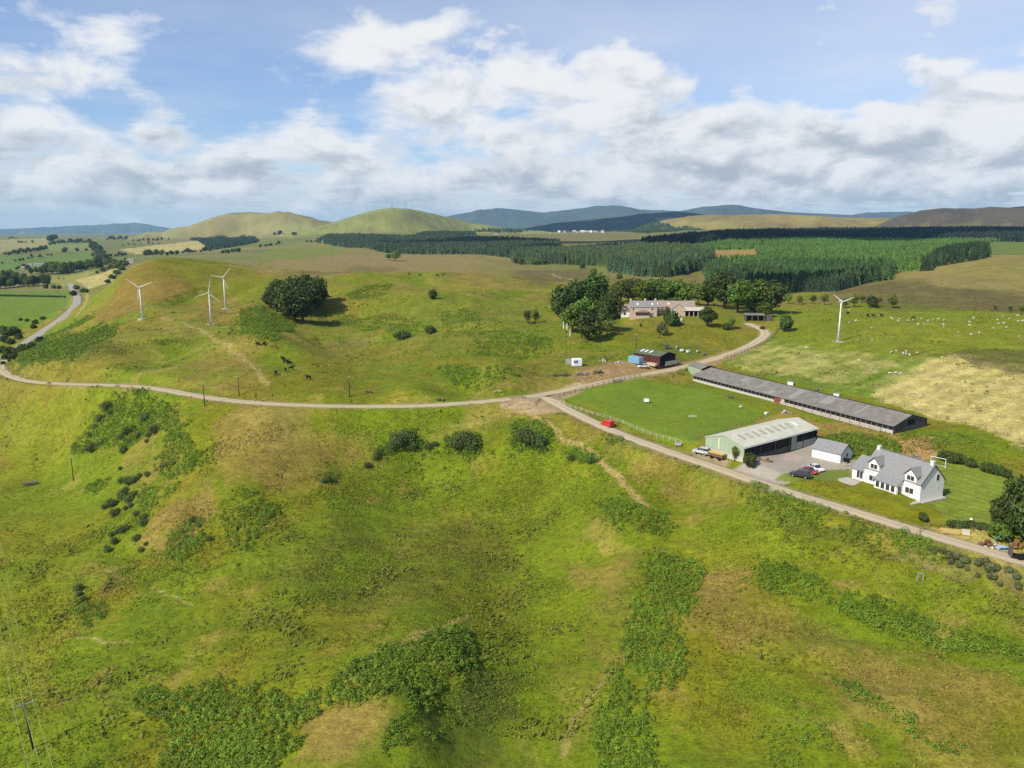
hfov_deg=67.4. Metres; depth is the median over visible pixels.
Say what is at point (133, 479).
gorse bush
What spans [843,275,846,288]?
conifer
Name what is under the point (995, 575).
bush
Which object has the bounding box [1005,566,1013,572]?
bush
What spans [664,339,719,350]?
fence
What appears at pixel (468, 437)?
bush
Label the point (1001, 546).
tarpaulin
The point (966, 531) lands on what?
crate
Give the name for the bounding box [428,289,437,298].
bush
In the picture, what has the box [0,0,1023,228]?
sky
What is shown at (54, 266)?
broadleaf tree
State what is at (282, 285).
broadleaf tree
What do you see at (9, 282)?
broadleaf tree
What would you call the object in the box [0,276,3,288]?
broadleaf tree
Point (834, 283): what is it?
conifer
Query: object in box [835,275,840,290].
conifer
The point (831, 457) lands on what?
garage door
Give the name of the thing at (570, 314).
broadleaf tree
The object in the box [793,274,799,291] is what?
conifer
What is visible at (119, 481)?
gorse bush
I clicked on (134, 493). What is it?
gorse bush
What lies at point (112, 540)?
gorse bush
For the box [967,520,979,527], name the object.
bush
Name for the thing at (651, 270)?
conifer
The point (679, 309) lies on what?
farm cross range
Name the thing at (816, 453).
garage door
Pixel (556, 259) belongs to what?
conifer
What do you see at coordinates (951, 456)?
bush
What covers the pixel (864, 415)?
long shed
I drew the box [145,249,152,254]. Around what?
hedgerow tree
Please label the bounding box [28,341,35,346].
bush
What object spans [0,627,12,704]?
power cable
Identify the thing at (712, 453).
farm trailer
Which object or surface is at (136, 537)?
gorse bush
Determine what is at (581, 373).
rubble heap
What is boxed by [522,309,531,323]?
broadleaf tree
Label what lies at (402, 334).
bush
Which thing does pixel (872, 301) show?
hedge tree
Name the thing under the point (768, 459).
timber heap
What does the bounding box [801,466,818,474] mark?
parked car
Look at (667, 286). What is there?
broadleaf tree
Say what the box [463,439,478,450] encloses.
bush
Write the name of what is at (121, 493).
gorse bush
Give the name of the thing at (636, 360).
container
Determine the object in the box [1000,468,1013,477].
bush
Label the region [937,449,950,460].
bush
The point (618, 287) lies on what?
broadleaf tree
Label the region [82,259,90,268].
broadleaf tree
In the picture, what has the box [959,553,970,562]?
bush
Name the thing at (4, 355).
bush
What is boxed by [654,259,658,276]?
conifer
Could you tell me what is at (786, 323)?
bush
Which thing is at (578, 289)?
broadleaf tree
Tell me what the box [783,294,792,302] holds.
hedge tree
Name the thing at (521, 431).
bush
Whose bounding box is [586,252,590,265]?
conifer
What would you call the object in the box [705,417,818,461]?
green barn
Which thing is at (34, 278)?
broadleaf tree
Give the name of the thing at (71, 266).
broadleaf tree
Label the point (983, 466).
bush
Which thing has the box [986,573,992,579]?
bush
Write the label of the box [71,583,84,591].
gorse bush
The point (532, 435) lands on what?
bush
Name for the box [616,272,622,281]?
broadleaf tree
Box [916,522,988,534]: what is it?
fence
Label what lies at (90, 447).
gorse bush
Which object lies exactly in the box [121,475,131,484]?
gorse bush
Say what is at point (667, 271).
conifer
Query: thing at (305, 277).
broadleaf tree
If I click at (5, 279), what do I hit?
broadleaf tree
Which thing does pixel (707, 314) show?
broadleaf tree
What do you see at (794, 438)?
sliding door
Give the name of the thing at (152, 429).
gorse bush
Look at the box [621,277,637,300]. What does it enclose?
broadleaf tree
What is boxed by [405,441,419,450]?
bush
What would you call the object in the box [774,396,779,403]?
door
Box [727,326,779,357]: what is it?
fence
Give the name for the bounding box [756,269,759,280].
conifer
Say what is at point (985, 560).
bush
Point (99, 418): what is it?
gorse bush
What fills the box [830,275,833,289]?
conifer
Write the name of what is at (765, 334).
farm track
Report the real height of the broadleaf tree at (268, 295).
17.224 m
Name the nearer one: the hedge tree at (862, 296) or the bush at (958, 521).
the bush at (958, 521)
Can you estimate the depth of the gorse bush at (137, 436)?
260.35 m
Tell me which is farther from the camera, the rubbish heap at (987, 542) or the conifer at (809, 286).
the conifer at (809, 286)
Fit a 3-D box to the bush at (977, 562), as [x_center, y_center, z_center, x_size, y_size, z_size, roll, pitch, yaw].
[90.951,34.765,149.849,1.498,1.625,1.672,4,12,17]
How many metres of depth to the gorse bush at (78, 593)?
181.26 m
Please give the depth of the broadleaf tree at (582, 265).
1129.64 m
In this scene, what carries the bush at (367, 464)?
on the ground at (674, 411)
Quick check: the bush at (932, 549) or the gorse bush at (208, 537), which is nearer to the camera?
the bush at (932, 549)
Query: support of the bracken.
on the ground at (674, 411)
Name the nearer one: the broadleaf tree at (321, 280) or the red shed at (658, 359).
the red shed at (658, 359)
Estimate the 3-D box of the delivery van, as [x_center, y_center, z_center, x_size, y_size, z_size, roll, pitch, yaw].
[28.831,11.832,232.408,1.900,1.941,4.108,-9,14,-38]
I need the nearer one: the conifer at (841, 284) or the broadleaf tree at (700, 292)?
the broadleaf tree at (700, 292)
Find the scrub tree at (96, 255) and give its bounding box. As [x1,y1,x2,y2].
[92,253,100,259]
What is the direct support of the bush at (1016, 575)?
on the ground at (674, 411)
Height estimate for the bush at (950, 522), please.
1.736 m
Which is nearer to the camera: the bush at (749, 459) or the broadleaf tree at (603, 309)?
the bush at (749, 459)
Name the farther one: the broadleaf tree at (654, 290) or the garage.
the broadleaf tree at (654, 290)
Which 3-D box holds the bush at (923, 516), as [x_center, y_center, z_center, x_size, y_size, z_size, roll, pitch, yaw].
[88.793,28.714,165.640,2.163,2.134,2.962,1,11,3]
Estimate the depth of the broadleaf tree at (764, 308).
391.13 m
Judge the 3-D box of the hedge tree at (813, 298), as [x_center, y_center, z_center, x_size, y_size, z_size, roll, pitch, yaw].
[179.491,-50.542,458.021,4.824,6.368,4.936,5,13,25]
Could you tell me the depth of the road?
676.58 m
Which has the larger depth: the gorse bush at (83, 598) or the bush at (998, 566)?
the gorse bush at (83, 598)
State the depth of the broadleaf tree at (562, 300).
368.25 m
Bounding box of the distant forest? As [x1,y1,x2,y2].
[190,220,1023,257]
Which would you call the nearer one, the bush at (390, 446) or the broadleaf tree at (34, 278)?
the bush at (390, 446)
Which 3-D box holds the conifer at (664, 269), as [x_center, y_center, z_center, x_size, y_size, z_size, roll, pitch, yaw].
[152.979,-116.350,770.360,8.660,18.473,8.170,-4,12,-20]
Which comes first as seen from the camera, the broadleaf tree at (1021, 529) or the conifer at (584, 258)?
the broadleaf tree at (1021, 529)
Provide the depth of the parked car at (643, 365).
297.36 m
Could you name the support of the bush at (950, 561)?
on the ground at (674, 411)
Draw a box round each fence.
[549,398,680,442]
[558,374,639,397]
[562,412,920,533]
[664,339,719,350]
[681,411,771,445]
[693,385,789,412]
[717,363,1022,439]
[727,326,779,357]
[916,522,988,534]
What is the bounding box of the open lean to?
[684,307,703,316]
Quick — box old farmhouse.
[628,297,657,319]
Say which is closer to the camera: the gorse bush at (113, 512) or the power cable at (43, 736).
the power cable at (43, 736)
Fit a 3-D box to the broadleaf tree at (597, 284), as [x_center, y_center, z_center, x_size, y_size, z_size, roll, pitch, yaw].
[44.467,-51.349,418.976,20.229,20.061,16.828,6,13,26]
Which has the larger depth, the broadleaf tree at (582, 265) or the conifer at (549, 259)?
the conifer at (549, 259)
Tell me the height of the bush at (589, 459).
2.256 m
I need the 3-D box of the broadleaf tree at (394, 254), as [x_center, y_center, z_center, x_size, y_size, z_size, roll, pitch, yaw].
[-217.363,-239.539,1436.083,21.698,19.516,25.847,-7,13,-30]
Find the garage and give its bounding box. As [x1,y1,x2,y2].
[811,438,853,462]
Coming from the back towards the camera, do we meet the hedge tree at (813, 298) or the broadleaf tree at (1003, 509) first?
the hedge tree at (813, 298)
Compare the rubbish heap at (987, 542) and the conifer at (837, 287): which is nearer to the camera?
the rubbish heap at (987, 542)
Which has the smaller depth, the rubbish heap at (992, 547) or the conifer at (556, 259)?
the rubbish heap at (992, 547)
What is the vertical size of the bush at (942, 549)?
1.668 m
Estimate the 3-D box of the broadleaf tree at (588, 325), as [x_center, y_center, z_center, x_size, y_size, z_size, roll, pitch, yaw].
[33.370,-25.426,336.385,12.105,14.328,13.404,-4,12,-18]
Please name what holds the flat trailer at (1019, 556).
on the house track at (1004, 556)
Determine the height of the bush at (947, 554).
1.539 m
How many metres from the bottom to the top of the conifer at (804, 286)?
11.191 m
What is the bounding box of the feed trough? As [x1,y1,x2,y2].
[22,481,37,485]
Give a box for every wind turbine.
[128,280,150,320]
[196,283,219,324]
[210,270,228,308]
[832,294,853,341]
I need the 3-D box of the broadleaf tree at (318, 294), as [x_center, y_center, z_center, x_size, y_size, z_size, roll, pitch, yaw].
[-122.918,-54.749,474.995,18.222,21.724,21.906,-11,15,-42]
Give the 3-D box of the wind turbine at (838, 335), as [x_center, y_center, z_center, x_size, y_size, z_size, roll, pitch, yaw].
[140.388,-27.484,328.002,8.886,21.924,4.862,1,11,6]
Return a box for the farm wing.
[644,298,695,313]
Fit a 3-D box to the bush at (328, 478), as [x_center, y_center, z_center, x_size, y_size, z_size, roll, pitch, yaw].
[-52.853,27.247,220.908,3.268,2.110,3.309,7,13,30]
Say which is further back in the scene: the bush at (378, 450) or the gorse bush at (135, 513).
the bush at (378, 450)
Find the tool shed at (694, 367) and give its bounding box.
[688,362,716,374]
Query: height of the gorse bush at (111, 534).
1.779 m
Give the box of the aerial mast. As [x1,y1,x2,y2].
[563,322,571,364]
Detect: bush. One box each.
[0,326,15,335]
[0,335,9,341]
[1,352,9,359]
[2,346,13,353]
[5,338,15,343]
[7,326,21,334]
[8,353,17,358]
[11,346,21,352]
[14,334,23,338]
[18,343,30,350]
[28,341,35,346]
[34,336,43,341]
[69,290,77,295]
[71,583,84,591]
[74,590,83,596]
[78,595,87,602]
[82,443,95,451]
[95,414,104,421]
[96,399,111,410]
[100,503,107,509]
[102,544,112,552]
[103,497,117,506]
[106,531,114,536]
[107,508,118,517]
[109,536,118,543]
[115,434,123,439]
[115,525,126,533]
[116,488,127,499]
[117,476,124,483]
[118,446,127,453]
[119,427,129,434]
[119,494,134,503]
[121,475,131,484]
[128,474,138,483]
[129,489,138,495]
[130,510,140,517]
[130,534,140,541]
[133,431,142,439]
[136,546,144,552]
[137,512,147,519]
[137,518,147,526]
[138,412,149,420]
[146,424,157,433]
[188,514,197,522]
[205,535,212,540]
[324,476,333,482]
[363,460,371,467]
[370,453,380,459]
[373,448,383,455]
[384,439,399,450]
[389,433,408,445]
[392,330,411,339]
[400,429,419,443]
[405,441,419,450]
[424,325,436,333]
[424,442,432,448]
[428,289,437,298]
[447,436,465,448]
[453,430,479,445]
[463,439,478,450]
[512,428,531,443]
[523,431,541,445]
[529,434,548,448]
[565,453,575,460]
[584,456,595,462]
[656,321,667,334]
[663,306,670,322]
[665,310,680,325]
[722,322,731,329]
[743,452,756,467]
[779,314,794,330]
[918,512,928,521]
[928,546,936,552]
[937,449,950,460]
[937,546,945,553]
[944,551,952,557]
[946,450,958,463]
[946,519,957,527]
[947,558,954,563]
[953,453,966,464]
[953,551,961,559]
[955,519,963,527]
[955,560,964,567]
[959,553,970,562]
[960,520,970,527]
[964,457,977,467]
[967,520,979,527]
[973,558,981,565]
[976,521,984,528]
[979,461,988,472]
[980,522,989,530]
[980,556,991,564]
[983,562,996,572]
[985,463,1000,474]
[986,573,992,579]
[992,572,997,580]
[994,563,1001,570]
[995,465,1004,474]
[997,581,1002,586]
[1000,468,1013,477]
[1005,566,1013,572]
[1012,571,1021,579]
[1014,581,1022,589]
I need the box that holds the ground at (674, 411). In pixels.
[0,205,1023,767]
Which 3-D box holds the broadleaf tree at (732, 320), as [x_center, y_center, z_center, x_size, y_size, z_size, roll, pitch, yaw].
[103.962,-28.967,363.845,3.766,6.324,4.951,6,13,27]
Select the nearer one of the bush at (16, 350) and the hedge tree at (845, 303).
the hedge tree at (845, 303)
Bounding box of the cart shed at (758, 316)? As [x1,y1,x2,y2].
[744,313,771,320]
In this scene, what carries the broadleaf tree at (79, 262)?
on the ground at (674, 411)
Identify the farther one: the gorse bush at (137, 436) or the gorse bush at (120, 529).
the gorse bush at (137, 436)
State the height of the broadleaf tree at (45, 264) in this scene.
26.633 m
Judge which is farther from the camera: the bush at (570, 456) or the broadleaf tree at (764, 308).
the broadleaf tree at (764, 308)
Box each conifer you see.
[547,251,551,263]
[554,251,558,263]
[561,252,564,264]
[581,251,585,264]
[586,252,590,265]
[632,260,636,275]
[637,260,641,275]
[649,261,654,276]
[652,259,657,275]
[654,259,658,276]
[658,262,661,276]
[662,260,666,275]
[664,262,668,276]
[671,263,676,275]
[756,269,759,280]
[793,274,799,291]
[797,276,802,291]
[802,277,806,291]
[805,277,809,291]
[806,276,811,291]
[810,274,815,291]
[812,277,817,291]
[816,276,820,291]
[818,277,823,291]
[823,274,827,291]
[825,272,831,291]
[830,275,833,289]
[830,276,835,290]
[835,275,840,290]
[839,275,843,289]
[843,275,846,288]
[846,272,849,288]
[851,270,854,287]
[863,267,867,283]
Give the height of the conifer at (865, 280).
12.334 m
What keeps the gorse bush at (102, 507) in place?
on the ground at (674, 411)
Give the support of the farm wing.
on the ground at (674, 411)
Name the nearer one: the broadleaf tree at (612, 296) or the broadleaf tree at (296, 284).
the broadleaf tree at (612, 296)
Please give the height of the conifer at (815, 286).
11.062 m
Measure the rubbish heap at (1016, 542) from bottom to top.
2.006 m
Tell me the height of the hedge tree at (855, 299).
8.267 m
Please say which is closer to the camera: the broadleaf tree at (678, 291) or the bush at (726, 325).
the bush at (726, 325)
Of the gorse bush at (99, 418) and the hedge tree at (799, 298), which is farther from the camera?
the hedge tree at (799, 298)
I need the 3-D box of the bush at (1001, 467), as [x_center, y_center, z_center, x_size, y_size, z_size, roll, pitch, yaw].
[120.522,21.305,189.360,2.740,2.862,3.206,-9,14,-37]
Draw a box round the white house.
[838,444,946,504]
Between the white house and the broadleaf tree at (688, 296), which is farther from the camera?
the broadleaf tree at (688, 296)
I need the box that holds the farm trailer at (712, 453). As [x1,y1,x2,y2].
[707,450,728,459]
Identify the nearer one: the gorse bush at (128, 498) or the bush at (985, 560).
the bush at (985, 560)
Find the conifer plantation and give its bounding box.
[511,235,1000,291]
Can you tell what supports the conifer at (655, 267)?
on the ground at (674, 411)
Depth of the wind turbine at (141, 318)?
434.53 m
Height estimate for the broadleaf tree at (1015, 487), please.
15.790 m
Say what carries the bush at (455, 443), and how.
on the ground at (674, 411)
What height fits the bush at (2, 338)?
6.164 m
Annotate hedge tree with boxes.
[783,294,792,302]
[795,295,802,304]
[809,295,815,300]
[820,294,828,301]
[842,298,848,307]
[849,294,859,306]
[859,294,865,301]
[866,295,880,306]
[887,294,897,306]
[1019,305,1023,313]
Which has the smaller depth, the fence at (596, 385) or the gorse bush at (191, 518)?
the gorse bush at (191, 518)
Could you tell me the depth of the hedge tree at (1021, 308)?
395.06 m
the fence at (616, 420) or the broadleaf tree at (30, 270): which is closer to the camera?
the fence at (616, 420)
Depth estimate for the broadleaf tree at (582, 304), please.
352.25 m
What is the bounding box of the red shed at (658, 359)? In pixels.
[633,348,676,368]
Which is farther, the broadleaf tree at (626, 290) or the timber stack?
the broadleaf tree at (626, 290)
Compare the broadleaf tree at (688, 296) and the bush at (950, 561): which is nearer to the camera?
the bush at (950, 561)
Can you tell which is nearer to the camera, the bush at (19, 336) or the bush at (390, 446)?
the bush at (390, 446)
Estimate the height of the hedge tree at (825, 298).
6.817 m
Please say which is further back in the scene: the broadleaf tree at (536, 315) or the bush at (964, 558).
the broadleaf tree at (536, 315)
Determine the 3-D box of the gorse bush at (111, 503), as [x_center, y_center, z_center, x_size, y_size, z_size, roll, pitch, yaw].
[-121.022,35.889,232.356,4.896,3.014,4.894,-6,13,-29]
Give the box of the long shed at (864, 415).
[692,367,928,433]
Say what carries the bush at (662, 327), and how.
on the ground at (674, 411)
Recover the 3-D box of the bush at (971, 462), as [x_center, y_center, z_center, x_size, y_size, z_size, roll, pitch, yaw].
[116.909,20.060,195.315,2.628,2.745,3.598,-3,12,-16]
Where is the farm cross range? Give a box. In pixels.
[669,302,684,315]
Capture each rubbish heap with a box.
[977,539,997,548]
[984,543,1001,549]
[1007,539,1023,548]
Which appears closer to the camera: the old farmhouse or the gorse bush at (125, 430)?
the gorse bush at (125, 430)
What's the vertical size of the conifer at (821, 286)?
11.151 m
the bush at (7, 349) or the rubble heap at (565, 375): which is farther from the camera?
the bush at (7, 349)
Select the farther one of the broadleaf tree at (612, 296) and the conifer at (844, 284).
the conifer at (844, 284)
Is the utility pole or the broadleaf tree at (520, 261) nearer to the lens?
the utility pole
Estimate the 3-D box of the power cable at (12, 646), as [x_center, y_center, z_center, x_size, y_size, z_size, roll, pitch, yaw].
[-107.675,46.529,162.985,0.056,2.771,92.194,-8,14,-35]
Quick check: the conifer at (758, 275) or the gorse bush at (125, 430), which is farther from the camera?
the conifer at (758, 275)
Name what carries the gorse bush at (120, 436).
on the ground at (674, 411)
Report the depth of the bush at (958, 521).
161.26 m
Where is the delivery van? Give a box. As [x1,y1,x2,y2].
[600,419,613,427]
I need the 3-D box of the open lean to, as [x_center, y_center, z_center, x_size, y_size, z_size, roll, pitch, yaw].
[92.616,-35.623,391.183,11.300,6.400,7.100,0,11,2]
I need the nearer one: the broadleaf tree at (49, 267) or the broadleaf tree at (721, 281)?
the broadleaf tree at (721, 281)
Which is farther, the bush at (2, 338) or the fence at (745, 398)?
the bush at (2, 338)
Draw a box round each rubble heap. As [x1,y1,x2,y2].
[548,373,571,376]
[575,372,588,375]
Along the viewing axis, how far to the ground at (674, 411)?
209.49 m
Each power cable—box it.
[0,543,32,699]
[0,580,22,701]
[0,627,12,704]
[23,705,40,767]
[33,702,52,767]
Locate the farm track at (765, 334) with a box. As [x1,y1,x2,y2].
[0,323,770,407]
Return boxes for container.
[628,355,642,364]
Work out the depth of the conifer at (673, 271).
775.42 m
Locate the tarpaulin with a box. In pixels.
[997,545,1007,550]
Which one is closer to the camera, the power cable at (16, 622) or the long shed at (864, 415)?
the power cable at (16, 622)
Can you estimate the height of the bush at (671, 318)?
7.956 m
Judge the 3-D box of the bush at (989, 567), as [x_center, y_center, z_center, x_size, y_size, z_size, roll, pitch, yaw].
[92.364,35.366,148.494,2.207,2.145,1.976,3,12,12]
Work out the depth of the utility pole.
127.06 m
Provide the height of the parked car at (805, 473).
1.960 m
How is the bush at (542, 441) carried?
on the ground at (674, 411)
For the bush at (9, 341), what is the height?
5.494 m
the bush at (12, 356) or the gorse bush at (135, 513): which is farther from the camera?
the bush at (12, 356)
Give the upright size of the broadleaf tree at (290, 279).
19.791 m
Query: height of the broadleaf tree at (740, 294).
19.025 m
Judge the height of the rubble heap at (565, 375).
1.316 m
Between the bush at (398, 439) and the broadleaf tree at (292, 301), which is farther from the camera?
the broadleaf tree at (292, 301)
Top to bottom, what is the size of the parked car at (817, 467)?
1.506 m
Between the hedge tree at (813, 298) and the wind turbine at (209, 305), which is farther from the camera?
the hedge tree at (813, 298)
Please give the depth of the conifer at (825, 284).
537.00 m
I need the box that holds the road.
[0,283,81,357]
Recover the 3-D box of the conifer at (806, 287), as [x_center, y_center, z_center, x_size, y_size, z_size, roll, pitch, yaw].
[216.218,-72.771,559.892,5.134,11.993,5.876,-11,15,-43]
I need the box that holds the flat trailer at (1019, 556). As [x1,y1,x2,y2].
[1008,545,1023,560]
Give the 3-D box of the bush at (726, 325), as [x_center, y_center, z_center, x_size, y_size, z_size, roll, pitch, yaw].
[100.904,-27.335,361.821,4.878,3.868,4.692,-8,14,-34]
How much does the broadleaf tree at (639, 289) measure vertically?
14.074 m
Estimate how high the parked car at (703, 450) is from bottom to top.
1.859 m
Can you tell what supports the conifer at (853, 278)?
on the ground at (674, 411)
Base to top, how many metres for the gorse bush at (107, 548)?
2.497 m
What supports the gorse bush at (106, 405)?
on the ground at (674, 411)
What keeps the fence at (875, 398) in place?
on the ground at (674, 411)
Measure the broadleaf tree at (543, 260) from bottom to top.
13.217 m
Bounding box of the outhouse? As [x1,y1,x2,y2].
[619,304,629,317]
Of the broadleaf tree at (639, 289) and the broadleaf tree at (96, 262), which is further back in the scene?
the broadleaf tree at (96, 262)
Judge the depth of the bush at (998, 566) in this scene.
147.89 m
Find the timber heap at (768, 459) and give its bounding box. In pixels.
[761,457,772,462]
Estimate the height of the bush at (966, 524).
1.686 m
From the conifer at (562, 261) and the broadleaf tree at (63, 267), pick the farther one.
the broadleaf tree at (63, 267)
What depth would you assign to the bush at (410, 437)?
238.76 m
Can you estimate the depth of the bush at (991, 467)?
189.87 m
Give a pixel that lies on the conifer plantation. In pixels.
(812, 256)
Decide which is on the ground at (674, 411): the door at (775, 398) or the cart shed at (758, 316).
the cart shed at (758, 316)
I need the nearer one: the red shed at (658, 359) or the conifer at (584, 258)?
the red shed at (658, 359)
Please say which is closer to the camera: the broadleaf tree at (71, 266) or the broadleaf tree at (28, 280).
the broadleaf tree at (28, 280)
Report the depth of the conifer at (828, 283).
532.40 m
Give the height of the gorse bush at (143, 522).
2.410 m
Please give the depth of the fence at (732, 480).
189.73 m
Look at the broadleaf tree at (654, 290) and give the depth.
424.51 m
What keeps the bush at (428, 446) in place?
on the ground at (674, 411)
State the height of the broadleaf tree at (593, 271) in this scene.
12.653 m
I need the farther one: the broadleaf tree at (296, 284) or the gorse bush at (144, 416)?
the broadleaf tree at (296, 284)
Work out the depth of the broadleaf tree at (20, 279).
1345.29 m
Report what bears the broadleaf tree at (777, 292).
on the ground at (674, 411)
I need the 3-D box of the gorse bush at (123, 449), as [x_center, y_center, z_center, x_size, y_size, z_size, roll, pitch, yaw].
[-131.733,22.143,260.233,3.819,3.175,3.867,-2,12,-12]
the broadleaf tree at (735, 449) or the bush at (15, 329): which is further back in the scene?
the bush at (15, 329)
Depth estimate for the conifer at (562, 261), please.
1285.93 m
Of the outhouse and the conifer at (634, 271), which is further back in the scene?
the conifer at (634, 271)
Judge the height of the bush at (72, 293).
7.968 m
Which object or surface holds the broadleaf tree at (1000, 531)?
on the ground at (674, 411)
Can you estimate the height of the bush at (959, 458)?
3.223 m
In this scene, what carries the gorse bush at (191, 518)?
on the ground at (674, 411)
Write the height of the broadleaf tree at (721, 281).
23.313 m
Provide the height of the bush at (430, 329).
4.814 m
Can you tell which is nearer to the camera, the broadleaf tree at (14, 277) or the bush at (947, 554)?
the bush at (947, 554)
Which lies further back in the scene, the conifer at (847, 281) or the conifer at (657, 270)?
the conifer at (657, 270)
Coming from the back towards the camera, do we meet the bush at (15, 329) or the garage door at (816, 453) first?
the bush at (15, 329)
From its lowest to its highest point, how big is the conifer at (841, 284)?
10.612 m
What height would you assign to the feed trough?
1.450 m
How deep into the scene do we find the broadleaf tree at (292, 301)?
427.60 m
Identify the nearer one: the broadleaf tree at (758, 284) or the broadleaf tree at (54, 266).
the broadleaf tree at (758, 284)
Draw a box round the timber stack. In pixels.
[938,527,961,534]
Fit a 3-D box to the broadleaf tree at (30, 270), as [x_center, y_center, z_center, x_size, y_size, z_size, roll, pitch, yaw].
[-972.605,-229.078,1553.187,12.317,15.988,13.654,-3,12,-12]
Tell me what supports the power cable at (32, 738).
attached to the utility pole
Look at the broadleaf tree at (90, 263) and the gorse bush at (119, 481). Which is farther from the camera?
the broadleaf tree at (90, 263)
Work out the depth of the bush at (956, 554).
151.87 m
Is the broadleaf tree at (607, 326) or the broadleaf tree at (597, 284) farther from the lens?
the broadleaf tree at (597, 284)
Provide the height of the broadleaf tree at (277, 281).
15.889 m
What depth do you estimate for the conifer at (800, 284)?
572.55 m
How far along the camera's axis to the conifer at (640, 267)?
828.37 m
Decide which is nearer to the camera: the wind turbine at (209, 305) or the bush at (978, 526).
the bush at (978, 526)
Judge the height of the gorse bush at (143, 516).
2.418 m
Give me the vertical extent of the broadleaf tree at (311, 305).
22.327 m
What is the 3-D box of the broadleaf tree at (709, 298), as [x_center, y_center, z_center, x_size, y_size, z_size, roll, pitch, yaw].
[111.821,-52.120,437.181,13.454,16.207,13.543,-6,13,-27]
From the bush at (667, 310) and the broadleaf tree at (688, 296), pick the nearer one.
the bush at (667, 310)
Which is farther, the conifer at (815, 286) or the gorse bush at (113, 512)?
the conifer at (815, 286)
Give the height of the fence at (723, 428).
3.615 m
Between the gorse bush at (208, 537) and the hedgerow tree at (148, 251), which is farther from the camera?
the hedgerow tree at (148, 251)
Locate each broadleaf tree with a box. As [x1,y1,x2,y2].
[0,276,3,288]
[2,275,10,287]
[5,278,14,287]
[8,275,18,286]
[17,274,27,284]
[22,276,32,286]
[27,267,33,273]
[29,275,37,285]
[40,262,49,273]
[41,274,50,283]
[46,261,53,274]
[50,261,59,273]
[57,262,64,273]
[60,262,70,272]
[67,261,77,272]
[76,260,83,269]
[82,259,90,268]
[87,259,93,268]
[92,258,101,268]
[260,283,279,307]
[269,279,282,286]
[270,282,291,316]
[276,285,309,322]
[280,275,304,284]
[287,279,304,288]
[293,283,315,320]
[299,273,312,282]
[303,279,329,310]
[306,275,327,303]
[390,251,400,260]
[518,258,523,263]
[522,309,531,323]
[531,308,540,322]
[540,257,547,263]
[548,284,578,316]
[559,303,582,332]
[566,278,595,303]
[570,296,596,316]
[573,311,602,340]
[579,262,585,268]
[580,272,610,300]
[588,268,596,273]
[590,297,615,329]
[598,291,623,316]
[600,318,614,336]
[609,279,626,300]
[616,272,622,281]
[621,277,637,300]
[631,279,652,300]
[645,278,668,300]
[656,276,676,300]
[669,279,689,300]
[681,280,697,300]
[690,282,708,305]
[697,278,714,305]
[699,306,718,326]
[707,268,740,308]
[726,278,757,312]
[728,316,735,327]
[731,446,738,461]
[742,278,773,312]
[757,302,773,314]
[758,279,787,313]
[986,520,1012,541]
[988,490,1020,532]
[1003,472,1023,541]
[1013,517,1023,536]
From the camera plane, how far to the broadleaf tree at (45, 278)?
1325.17 m
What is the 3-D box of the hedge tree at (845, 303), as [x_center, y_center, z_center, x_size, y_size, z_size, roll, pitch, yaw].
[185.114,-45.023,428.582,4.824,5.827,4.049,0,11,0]
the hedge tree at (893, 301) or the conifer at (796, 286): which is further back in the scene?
the conifer at (796, 286)
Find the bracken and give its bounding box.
[4,281,1023,767]
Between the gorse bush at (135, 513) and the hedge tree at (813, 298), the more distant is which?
the hedge tree at (813, 298)
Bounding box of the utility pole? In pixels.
[12,700,33,749]
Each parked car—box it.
[638,363,648,367]
[692,446,709,454]
[789,468,811,478]
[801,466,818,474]
[808,463,824,471]
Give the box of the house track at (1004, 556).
[524,396,1023,565]
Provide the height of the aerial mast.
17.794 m
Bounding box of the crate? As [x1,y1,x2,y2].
[962,529,970,535]
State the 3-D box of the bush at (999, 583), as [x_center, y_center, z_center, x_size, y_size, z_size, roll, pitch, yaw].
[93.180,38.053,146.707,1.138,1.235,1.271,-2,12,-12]
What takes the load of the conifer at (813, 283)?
on the ground at (674, 411)
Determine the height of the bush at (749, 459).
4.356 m
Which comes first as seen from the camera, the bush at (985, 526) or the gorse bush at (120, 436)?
the bush at (985, 526)
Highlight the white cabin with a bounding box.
[571,358,581,366]
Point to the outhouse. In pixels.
(624, 311)
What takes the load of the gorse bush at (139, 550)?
on the ground at (674, 411)
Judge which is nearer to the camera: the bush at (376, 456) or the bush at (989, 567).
the bush at (989, 567)
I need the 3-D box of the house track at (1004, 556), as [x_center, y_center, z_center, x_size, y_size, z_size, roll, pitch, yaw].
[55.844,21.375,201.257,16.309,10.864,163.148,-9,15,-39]
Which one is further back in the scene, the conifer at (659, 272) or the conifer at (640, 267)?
the conifer at (640, 267)
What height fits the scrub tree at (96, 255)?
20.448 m
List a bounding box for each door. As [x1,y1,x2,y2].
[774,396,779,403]
[791,435,796,450]
[813,449,825,459]
[826,452,838,462]
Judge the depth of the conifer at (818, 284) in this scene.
545.34 m
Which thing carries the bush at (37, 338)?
on the ground at (674, 411)
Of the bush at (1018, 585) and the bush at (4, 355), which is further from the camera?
the bush at (4, 355)
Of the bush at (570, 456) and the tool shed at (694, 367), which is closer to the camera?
the bush at (570, 456)
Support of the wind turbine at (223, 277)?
on the ground at (674, 411)

